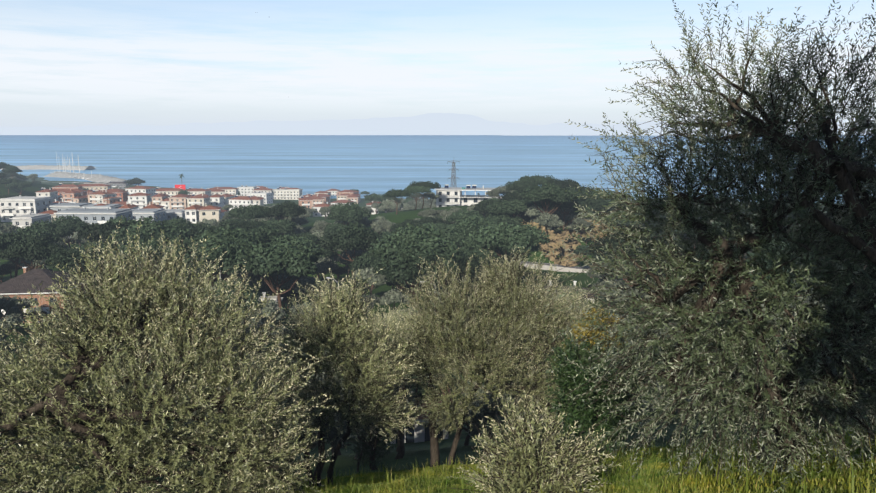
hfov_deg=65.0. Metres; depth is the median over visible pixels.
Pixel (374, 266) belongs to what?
pine
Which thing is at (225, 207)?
olive
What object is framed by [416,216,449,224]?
pine
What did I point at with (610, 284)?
olive
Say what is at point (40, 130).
coastline
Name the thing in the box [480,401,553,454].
tree
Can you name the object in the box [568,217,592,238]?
olive
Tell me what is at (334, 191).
town house
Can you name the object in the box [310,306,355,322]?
olive
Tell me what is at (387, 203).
olive
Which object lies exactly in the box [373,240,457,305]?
pine
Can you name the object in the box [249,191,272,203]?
town house
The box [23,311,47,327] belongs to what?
pine
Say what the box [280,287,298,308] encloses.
pine
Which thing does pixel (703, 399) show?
scrub
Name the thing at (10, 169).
wood
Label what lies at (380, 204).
cypress
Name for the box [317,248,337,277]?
pine
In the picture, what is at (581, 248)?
pine
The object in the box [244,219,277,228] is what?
olive
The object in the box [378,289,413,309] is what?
olive
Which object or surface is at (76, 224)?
pine
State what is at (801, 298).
olive
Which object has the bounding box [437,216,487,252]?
pine
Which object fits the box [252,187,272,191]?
town house
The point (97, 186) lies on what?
town house
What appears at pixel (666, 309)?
olive
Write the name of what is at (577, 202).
olive
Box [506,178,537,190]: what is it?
pine
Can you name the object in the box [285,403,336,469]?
tree
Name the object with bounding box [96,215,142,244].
pine
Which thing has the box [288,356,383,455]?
olive
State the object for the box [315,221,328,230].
olive
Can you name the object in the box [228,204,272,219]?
pine
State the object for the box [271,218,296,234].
pine
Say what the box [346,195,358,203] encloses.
town house
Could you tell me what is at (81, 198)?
town house
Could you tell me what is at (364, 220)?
olive
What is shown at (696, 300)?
olive
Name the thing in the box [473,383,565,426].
tree
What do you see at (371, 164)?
sea water
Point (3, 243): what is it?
pine
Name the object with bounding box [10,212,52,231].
villa
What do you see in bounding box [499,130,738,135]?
mountain
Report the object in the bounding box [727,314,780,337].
olive
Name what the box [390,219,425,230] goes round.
tree
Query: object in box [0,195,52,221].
apartment building
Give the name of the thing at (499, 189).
olive
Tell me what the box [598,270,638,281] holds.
olive
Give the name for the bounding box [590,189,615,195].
olive
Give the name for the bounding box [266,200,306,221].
pine
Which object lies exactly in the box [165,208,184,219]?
building
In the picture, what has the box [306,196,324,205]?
town house
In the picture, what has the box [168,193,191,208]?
town house
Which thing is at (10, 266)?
pine
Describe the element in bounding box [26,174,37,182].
wood
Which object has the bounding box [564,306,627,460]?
tree
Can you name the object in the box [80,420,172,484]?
scrub
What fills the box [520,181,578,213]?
pine
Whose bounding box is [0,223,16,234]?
olive
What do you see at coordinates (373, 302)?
olive
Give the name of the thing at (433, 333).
tree
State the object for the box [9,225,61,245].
pine
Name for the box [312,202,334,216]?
grove house
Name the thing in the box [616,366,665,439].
scrub
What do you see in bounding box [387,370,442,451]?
tree
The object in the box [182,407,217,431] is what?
scrub
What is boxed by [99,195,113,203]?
town house
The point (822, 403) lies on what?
scrub
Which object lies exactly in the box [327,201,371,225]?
pine
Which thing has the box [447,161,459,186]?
pylon lattice
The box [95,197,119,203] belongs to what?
town house
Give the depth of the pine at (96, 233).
169.36 m
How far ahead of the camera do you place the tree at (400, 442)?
27.67 m
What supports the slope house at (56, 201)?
on the terrain ground at (412, 454)
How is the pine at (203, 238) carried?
on the terrain ground at (412, 454)
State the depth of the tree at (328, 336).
16.42 m
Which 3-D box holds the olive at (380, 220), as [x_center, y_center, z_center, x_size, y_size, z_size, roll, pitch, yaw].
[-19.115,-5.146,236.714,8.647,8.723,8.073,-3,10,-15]
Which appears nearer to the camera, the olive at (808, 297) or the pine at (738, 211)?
the olive at (808, 297)
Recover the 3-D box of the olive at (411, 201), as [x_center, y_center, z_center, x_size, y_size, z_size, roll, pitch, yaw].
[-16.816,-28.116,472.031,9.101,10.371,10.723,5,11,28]
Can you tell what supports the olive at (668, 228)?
on the terrain ground at (412, 454)
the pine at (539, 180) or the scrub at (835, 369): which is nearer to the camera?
the scrub at (835, 369)
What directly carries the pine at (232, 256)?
on the terrain ground at (412, 454)
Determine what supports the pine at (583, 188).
on the terrain ground at (412, 454)
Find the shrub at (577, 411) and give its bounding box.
[545,333,656,463]
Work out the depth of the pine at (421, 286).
152.20 m
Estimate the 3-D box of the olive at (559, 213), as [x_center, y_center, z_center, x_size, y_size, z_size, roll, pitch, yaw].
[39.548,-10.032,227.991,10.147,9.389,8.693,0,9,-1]
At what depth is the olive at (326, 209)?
336.58 m
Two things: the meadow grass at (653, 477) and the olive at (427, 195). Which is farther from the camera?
the olive at (427, 195)
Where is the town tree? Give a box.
[178,190,190,194]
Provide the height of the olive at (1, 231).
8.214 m
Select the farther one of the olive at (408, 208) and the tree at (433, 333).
the olive at (408, 208)
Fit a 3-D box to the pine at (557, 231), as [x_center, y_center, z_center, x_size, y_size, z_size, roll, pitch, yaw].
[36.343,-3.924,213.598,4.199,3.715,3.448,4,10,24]
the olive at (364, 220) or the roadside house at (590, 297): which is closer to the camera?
the roadside house at (590, 297)
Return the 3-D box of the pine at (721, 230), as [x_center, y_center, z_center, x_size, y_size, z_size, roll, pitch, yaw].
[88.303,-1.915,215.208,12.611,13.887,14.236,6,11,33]
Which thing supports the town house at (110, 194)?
on the terrain ground at (412, 454)
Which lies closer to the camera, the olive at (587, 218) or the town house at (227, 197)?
the olive at (587, 218)
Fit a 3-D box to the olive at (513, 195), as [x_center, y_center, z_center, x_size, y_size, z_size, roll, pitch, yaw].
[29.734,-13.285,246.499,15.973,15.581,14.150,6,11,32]
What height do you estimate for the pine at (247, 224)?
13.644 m
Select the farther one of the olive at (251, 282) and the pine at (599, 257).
the pine at (599, 257)
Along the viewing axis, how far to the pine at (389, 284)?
154.17 m
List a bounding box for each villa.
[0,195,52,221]
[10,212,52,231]
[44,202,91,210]
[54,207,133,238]
[81,203,122,207]
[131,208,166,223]
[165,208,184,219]
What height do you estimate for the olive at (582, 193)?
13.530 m
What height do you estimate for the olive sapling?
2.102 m
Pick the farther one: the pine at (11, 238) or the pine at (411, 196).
the pine at (411, 196)
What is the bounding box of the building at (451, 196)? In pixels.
[434,184,502,206]
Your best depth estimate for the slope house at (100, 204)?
306.56 m
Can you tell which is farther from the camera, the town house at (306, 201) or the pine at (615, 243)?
the town house at (306, 201)
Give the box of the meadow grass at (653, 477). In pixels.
[229,425,875,492]
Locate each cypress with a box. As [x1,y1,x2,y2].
[378,200,384,213]
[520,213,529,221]
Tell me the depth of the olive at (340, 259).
184.08 m
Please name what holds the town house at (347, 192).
on the terrain ground at (412, 454)
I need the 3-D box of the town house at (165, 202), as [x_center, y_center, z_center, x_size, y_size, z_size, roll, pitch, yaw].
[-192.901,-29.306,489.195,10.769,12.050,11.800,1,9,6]
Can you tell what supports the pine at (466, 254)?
on the terrain ground at (412, 454)
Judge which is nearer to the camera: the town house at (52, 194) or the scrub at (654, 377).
the scrub at (654, 377)
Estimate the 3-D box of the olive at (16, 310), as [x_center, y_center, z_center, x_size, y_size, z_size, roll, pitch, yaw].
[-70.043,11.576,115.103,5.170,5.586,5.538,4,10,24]
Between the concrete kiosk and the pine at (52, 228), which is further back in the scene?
the pine at (52, 228)
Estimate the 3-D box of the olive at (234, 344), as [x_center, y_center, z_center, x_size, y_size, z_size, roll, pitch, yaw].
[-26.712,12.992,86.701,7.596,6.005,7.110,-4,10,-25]
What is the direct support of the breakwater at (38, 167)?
on the terrain ground at (412, 454)
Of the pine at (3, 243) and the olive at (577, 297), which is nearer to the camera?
the olive at (577, 297)
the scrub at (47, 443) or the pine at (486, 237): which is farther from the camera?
the pine at (486, 237)
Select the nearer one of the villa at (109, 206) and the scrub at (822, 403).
the scrub at (822, 403)
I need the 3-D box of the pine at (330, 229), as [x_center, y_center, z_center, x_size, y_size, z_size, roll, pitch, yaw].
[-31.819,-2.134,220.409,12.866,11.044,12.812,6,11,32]
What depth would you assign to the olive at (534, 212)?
211.76 m
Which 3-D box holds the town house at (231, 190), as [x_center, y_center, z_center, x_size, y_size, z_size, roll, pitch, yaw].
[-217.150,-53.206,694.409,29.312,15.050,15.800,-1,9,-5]
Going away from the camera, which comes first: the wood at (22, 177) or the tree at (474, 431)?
the tree at (474, 431)
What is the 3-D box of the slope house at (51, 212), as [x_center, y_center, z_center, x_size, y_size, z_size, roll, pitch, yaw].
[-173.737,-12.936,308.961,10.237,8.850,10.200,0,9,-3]
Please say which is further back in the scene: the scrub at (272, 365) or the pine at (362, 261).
the pine at (362, 261)
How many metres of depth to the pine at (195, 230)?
176.77 m
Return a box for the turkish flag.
[175,185,185,189]
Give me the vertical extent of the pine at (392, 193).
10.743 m
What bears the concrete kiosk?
on the terrain ground at (412, 454)
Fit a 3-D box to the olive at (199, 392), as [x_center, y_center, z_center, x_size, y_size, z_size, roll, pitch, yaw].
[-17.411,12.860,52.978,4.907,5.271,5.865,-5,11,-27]
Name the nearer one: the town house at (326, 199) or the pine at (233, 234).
the pine at (233, 234)
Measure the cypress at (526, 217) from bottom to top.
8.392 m
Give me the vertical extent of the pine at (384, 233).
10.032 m
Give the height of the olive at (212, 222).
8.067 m
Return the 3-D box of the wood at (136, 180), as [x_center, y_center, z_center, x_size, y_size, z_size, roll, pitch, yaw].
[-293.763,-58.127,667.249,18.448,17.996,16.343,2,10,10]
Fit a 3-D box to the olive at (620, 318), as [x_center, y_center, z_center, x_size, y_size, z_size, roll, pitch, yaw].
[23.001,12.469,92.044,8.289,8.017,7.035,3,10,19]
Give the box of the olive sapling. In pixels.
[446,390,621,492]
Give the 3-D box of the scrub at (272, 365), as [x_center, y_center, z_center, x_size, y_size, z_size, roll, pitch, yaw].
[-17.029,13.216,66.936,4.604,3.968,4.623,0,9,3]
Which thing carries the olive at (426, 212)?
on the terrain ground at (412, 454)
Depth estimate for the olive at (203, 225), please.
195.62 m
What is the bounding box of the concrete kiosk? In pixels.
[258,292,282,308]
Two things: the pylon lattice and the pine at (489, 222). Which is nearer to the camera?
the pine at (489, 222)
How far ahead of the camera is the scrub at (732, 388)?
36.12 m
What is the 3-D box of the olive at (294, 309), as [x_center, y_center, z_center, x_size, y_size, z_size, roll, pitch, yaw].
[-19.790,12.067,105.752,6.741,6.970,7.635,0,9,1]
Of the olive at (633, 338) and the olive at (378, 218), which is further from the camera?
the olive at (378, 218)
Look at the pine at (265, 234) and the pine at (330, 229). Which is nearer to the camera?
the pine at (265, 234)
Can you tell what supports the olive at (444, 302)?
on the terrain ground at (412, 454)
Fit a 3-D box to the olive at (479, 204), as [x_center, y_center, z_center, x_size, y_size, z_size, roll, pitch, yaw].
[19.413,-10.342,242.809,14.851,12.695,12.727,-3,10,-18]
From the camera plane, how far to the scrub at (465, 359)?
68.84 m
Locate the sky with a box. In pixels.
[0,0,875,132]
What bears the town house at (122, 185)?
on the terrain ground at (412, 454)
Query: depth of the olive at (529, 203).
223.51 m
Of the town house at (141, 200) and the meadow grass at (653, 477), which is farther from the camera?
the town house at (141, 200)
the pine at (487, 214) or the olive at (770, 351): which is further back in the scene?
the pine at (487, 214)
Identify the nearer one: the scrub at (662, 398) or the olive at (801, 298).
the scrub at (662, 398)
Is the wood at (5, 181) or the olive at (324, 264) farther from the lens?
the wood at (5, 181)
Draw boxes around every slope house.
[37,208,56,220]
[52,199,69,202]
[93,201,108,205]
[119,202,138,208]
[141,202,164,208]
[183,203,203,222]
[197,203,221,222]
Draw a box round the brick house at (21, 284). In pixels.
[0,267,88,322]
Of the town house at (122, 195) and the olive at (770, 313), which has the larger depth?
the town house at (122, 195)
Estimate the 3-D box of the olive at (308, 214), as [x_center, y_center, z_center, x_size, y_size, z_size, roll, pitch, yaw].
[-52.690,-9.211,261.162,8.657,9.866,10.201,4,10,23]
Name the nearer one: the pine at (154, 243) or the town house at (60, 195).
the pine at (154, 243)
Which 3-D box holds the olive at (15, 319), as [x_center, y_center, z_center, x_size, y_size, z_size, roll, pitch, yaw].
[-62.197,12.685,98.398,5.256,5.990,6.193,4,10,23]
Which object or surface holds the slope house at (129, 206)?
on the terrain ground at (412, 454)
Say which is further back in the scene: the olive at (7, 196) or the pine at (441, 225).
the olive at (7, 196)
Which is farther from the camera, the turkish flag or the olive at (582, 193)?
the turkish flag
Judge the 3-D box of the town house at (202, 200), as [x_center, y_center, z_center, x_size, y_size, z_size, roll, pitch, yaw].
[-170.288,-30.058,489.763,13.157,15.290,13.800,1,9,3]
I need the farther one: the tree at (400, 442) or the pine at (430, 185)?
the pine at (430, 185)
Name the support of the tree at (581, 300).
on the terrain ground at (412, 454)
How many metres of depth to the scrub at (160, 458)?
34.06 m
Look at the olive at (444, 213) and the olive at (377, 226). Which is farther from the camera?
the olive at (444, 213)
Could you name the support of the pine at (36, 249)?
on the terrain ground at (412, 454)
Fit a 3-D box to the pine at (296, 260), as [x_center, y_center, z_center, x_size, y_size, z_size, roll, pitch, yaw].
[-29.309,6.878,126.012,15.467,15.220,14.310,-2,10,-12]
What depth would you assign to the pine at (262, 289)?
147.70 m
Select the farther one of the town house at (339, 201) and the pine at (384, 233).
the town house at (339, 201)
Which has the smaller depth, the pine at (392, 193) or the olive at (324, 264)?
the olive at (324, 264)
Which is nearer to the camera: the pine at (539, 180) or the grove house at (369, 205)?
the pine at (539, 180)
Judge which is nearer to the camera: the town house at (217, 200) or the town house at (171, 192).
the town house at (217, 200)
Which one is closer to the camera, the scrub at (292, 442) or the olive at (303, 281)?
the scrub at (292, 442)
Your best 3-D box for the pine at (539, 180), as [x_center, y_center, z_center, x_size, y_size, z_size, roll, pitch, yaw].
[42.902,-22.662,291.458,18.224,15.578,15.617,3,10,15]
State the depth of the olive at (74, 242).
223.21 m
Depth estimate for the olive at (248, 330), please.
89.69 m
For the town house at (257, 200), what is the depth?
484.30 m
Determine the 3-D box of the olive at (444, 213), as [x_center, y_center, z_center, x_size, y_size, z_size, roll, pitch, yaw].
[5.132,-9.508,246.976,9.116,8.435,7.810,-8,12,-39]
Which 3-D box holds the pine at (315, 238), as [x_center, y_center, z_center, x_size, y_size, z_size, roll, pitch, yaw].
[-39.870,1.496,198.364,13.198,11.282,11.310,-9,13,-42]
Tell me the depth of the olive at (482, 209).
235.80 m
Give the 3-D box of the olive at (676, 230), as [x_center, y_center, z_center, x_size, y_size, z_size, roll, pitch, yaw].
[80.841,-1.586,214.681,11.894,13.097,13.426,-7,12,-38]
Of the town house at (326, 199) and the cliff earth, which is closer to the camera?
the cliff earth
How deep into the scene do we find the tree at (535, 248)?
169.84 m
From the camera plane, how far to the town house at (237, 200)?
483.60 m
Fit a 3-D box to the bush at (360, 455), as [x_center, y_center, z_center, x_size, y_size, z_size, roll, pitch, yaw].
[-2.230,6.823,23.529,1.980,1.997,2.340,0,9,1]
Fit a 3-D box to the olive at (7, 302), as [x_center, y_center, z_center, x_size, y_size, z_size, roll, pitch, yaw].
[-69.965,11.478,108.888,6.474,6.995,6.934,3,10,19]
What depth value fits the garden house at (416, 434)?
47.70 m
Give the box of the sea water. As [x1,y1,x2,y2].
[0,135,875,203]
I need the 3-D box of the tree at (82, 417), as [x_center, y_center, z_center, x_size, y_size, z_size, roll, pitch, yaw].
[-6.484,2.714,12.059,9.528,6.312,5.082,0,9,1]
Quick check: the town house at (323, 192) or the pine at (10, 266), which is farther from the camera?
the town house at (323, 192)
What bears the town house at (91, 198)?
on the terrain ground at (412, 454)
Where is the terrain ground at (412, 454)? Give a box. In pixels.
[0,176,875,492]
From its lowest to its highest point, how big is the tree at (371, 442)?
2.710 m
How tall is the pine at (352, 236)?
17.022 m
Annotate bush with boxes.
[220,443,311,491]
[346,429,398,471]
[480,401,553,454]
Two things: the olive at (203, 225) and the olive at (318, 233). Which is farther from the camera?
the olive at (318, 233)
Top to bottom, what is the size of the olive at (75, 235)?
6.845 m
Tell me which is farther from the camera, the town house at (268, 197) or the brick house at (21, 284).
the town house at (268, 197)
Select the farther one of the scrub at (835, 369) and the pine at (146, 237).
the pine at (146, 237)
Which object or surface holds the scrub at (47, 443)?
on the terrain ground at (412, 454)
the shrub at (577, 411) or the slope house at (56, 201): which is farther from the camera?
the slope house at (56, 201)
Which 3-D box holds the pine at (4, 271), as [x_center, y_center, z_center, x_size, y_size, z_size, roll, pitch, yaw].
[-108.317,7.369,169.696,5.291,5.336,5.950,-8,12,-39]
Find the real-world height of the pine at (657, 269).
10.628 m
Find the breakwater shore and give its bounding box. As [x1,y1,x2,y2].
[46,181,104,183]
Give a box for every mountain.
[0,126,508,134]
[72,113,872,134]
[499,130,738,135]
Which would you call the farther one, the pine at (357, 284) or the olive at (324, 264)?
the olive at (324, 264)
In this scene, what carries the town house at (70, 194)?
on the terrain ground at (412, 454)
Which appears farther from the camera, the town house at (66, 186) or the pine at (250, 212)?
the town house at (66, 186)
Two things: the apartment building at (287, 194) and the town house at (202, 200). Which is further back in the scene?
the apartment building at (287, 194)
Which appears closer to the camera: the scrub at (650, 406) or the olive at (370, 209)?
the scrub at (650, 406)
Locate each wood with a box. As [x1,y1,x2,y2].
[0,162,12,177]
[0,178,18,193]
[1,165,22,178]
[2,172,19,178]
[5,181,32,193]
[15,174,28,179]
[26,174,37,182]
[126,177,145,186]
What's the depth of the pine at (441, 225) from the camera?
219.88 m
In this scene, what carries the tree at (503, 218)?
on the terrain ground at (412, 454)
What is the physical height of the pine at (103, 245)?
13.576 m
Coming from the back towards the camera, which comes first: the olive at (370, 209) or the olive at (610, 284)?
the olive at (370, 209)
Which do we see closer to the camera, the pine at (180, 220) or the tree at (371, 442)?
the tree at (371, 442)
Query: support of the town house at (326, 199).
on the terrain ground at (412, 454)
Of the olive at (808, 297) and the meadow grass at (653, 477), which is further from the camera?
the olive at (808, 297)
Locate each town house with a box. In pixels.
[35,188,57,201]
[51,183,82,189]
[53,188,86,200]
[61,189,82,201]
[62,194,87,202]
[79,184,111,189]
[86,190,108,203]
[87,189,127,201]
[95,190,116,202]
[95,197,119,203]
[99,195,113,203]
[105,181,128,188]
[112,201,151,205]
[125,185,155,200]
[128,191,151,208]
[152,192,168,204]
[156,187,184,196]
[161,198,169,208]
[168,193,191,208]
[186,194,210,206]
[187,187,210,195]
[206,188,224,195]
[209,186,238,194]
[210,193,224,206]
[223,193,234,205]
[228,195,251,210]
[237,185,256,195]
[246,195,264,206]
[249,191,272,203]
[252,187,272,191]
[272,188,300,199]
[298,196,311,208]
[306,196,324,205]
[314,190,331,197]
[316,194,329,203]
[326,189,339,195]
[331,199,354,205]
[336,190,359,194]
[336,193,360,201]
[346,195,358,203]
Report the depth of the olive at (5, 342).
78.09 m
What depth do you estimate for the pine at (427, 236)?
137.00 m
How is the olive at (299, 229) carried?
on the terrain ground at (412, 454)
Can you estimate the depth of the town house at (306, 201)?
501.46 m
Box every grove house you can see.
[221,209,228,218]
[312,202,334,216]
[366,201,385,213]
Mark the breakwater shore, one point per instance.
(83, 182)
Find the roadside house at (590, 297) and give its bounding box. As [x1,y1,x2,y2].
[530,280,596,303]
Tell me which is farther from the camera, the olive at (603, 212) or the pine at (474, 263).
the olive at (603, 212)
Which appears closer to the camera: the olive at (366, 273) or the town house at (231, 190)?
the olive at (366, 273)
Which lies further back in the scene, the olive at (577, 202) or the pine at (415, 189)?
the pine at (415, 189)
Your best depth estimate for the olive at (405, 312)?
106.10 m
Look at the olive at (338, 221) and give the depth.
239.88 m
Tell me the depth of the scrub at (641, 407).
39.23 m
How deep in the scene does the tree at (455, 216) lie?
225.17 m
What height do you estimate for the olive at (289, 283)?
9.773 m
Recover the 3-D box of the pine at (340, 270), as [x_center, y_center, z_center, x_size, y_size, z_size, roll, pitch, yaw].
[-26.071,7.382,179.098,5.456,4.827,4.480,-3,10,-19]
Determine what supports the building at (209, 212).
on the terrain ground at (412, 454)
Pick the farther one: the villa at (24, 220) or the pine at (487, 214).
the villa at (24, 220)
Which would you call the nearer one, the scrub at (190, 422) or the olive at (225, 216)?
the scrub at (190, 422)
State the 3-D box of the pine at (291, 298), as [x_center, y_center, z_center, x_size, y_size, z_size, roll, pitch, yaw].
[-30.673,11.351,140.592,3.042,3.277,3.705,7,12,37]
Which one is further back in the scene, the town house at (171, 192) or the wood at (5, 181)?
the town house at (171, 192)
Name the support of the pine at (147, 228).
on the terrain ground at (412, 454)
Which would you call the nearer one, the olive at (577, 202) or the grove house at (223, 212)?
the olive at (577, 202)
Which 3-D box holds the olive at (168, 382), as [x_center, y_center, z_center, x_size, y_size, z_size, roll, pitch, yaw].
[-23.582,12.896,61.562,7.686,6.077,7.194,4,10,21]
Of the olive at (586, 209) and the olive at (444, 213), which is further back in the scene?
the olive at (444, 213)
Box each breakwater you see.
[0,165,94,169]
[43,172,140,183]
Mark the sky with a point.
(64, 63)
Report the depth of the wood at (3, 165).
570.16 m
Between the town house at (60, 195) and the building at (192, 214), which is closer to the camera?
the building at (192, 214)
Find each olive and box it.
[0,194,21,198]
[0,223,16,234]
[0,226,16,234]
[0,295,21,318]
[0,313,26,351]
[0,336,8,348]
[4,298,38,327]
[21,258,48,269]
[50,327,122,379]
[58,236,78,246]
[70,232,80,245]
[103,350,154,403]
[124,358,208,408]
[175,384,235,413]
[181,223,215,231]
[196,218,217,225]
[197,324,255,354]
[219,351,261,371]
[221,204,232,209]
[222,211,240,218]
[224,271,264,288]
[234,305,286,346]
[234,316,286,353]
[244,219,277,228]
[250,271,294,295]
[260,299,278,309]
[285,209,310,224]
[286,216,308,223]
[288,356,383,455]
[289,302,323,323]
[294,276,330,302]
[295,227,305,233]
[308,367,420,458]
[309,220,324,232]
[310,230,324,237]
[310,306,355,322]
[312,256,338,278]
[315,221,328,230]
[316,283,350,296]
[320,205,332,215]
[334,220,353,224]
[336,249,364,276]
[348,216,368,225]
[349,293,379,316]
[352,267,387,296]
[362,206,373,212]
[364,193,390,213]
[365,215,388,232]
[370,219,389,234]
[372,221,395,233]
[377,199,400,211]
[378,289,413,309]
[386,307,420,322]
[401,206,417,210]
[406,198,419,204]
[417,208,438,216]
[422,192,439,207]
[430,294,476,317]
[440,208,459,223]
[473,199,507,215]
[477,200,498,214]
[486,185,510,198]
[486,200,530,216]
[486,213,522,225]
[501,188,526,200]
[509,200,533,215]
[525,206,558,225]
[529,216,557,226]
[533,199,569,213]
[545,208,571,227]
[545,220,564,229]
[557,194,584,229]
[563,291,591,307]
[565,190,589,227]
[566,214,576,219]
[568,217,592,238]
[570,206,598,213]
[577,212,598,221]
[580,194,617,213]
[587,262,618,278]
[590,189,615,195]
[591,276,629,312]
[596,209,610,221]
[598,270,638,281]
[600,210,641,229]
[603,285,645,316]
[605,314,640,327]
[614,321,646,357]
[639,296,686,318]
[653,217,683,237]
[653,323,687,344]
[674,226,716,248]
[685,292,730,316]
[709,337,797,408]
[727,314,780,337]
[739,304,782,327]
[781,296,826,334]
[792,286,826,303]
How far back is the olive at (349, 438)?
30.67 m
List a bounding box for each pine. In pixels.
[0,232,47,276]
[0,237,65,270]
[0,238,9,249]
[0,266,10,282]
[1,262,21,278]
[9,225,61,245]
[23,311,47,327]
[28,219,72,243]
[45,245,106,275]
[50,214,89,247]
[77,219,136,241]
[79,239,119,274]
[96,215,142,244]
[101,235,192,278]
[106,233,169,276]
[109,216,190,272]
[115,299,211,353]
[164,216,193,225]
[174,235,254,284]
[175,231,255,284]
[181,225,221,276]
[194,223,261,277]
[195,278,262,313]
[217,219,265,231]
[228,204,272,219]
[231,224,281,272]
[242,241,318,318]
[258,284,276,294]
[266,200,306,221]
[267,233,325,298]
[269,219,295,242]
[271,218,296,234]
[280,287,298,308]
[284,296,294,307]
[287,232,319,244]
[317,222,381,275]
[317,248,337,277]
[322,222,348,254]
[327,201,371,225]
[331,266,346,280]
[348,281,367,293]
[349,252,380,288]
[368,223,463,306]
[368,258,402,288]
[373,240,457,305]
[378,231,393,237]
[383,189,410,213]
[386,277,410,291]
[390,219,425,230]
[404,186,431,209]
[409,181,440,208]
[409,193,421,197]
[414,282,430,297]
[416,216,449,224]
[426,222,449,229]
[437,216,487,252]
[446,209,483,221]
[446,254,519,310]
[451,214,502,226]
[453,248,504,302]
[460,221,549,265]
[485,210,516,216]
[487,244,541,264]
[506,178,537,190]
[517,174,554,185]
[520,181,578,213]
[542,178,579,188]
[553,228,561,232]
[567,185,593,194]
[573,244,593,277]
[586,223,684,315]
[592,255,612,261]
[636,259,672,277]
[712,221,739,239]
[719,204,749,216]
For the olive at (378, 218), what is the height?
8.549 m
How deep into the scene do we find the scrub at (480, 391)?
52.25 m
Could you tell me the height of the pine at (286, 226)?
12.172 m
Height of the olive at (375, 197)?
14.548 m
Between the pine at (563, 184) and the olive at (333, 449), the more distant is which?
the pine at (563, 184)
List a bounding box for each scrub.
[3,412,77,482]
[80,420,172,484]
[132,420,195,476]
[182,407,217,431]
[203,389,317,449]
[238,360,277,385]
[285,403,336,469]
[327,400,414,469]
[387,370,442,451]
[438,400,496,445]
[449,342,485,381]
[462,381,500,414]
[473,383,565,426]
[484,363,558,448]
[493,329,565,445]
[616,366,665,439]
[631,399,650,414]
[635,399,653,418]
[651,393,688,422]
[683,386,719,413]
[699,363,758,420]
[789,344,875,420]
[801,382,854,426]
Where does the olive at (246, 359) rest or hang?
on the terrain ground at (412, 454)
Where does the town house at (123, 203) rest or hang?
on the terrain ground at (412, 454)
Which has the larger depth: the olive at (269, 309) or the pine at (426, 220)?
the pine at (426, 220)
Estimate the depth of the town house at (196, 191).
604.35 m
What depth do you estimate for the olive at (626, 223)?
216.01 m
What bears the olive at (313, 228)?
on the terrain ground at (412, 454)
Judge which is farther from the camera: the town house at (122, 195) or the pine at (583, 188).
the town house at (122, 195)
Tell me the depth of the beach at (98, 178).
1062.21 m
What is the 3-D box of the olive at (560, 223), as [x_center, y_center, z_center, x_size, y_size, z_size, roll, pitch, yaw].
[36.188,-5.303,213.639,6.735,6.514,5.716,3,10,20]
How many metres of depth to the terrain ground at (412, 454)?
52.27 m
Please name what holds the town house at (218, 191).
on the terrain ground at (412, 454)
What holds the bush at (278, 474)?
on the terrain ground at (412, 454)
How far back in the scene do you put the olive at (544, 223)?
210.71 m
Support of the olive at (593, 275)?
on the terrain ground at (412, 454)
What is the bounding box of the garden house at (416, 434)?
[391,387,451,443]
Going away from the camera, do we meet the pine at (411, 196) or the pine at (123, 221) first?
the pine at (123, 221)
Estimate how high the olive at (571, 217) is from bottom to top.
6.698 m
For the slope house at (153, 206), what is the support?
on the terrain ground at (412, 454)
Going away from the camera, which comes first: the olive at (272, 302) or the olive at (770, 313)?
the olive at (770, 313)
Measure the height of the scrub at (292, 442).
3.780 m
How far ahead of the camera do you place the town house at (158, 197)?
484.35 m
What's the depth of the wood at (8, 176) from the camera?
626.11 m
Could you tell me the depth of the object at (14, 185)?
479.16 m
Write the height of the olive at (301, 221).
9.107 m
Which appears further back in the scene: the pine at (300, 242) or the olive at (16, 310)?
the pine at (300, 242)
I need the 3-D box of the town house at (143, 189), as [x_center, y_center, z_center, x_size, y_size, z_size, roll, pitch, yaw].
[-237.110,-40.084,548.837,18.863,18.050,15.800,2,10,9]
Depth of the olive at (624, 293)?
119.53 m
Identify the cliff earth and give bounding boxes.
[520,219,615,266]

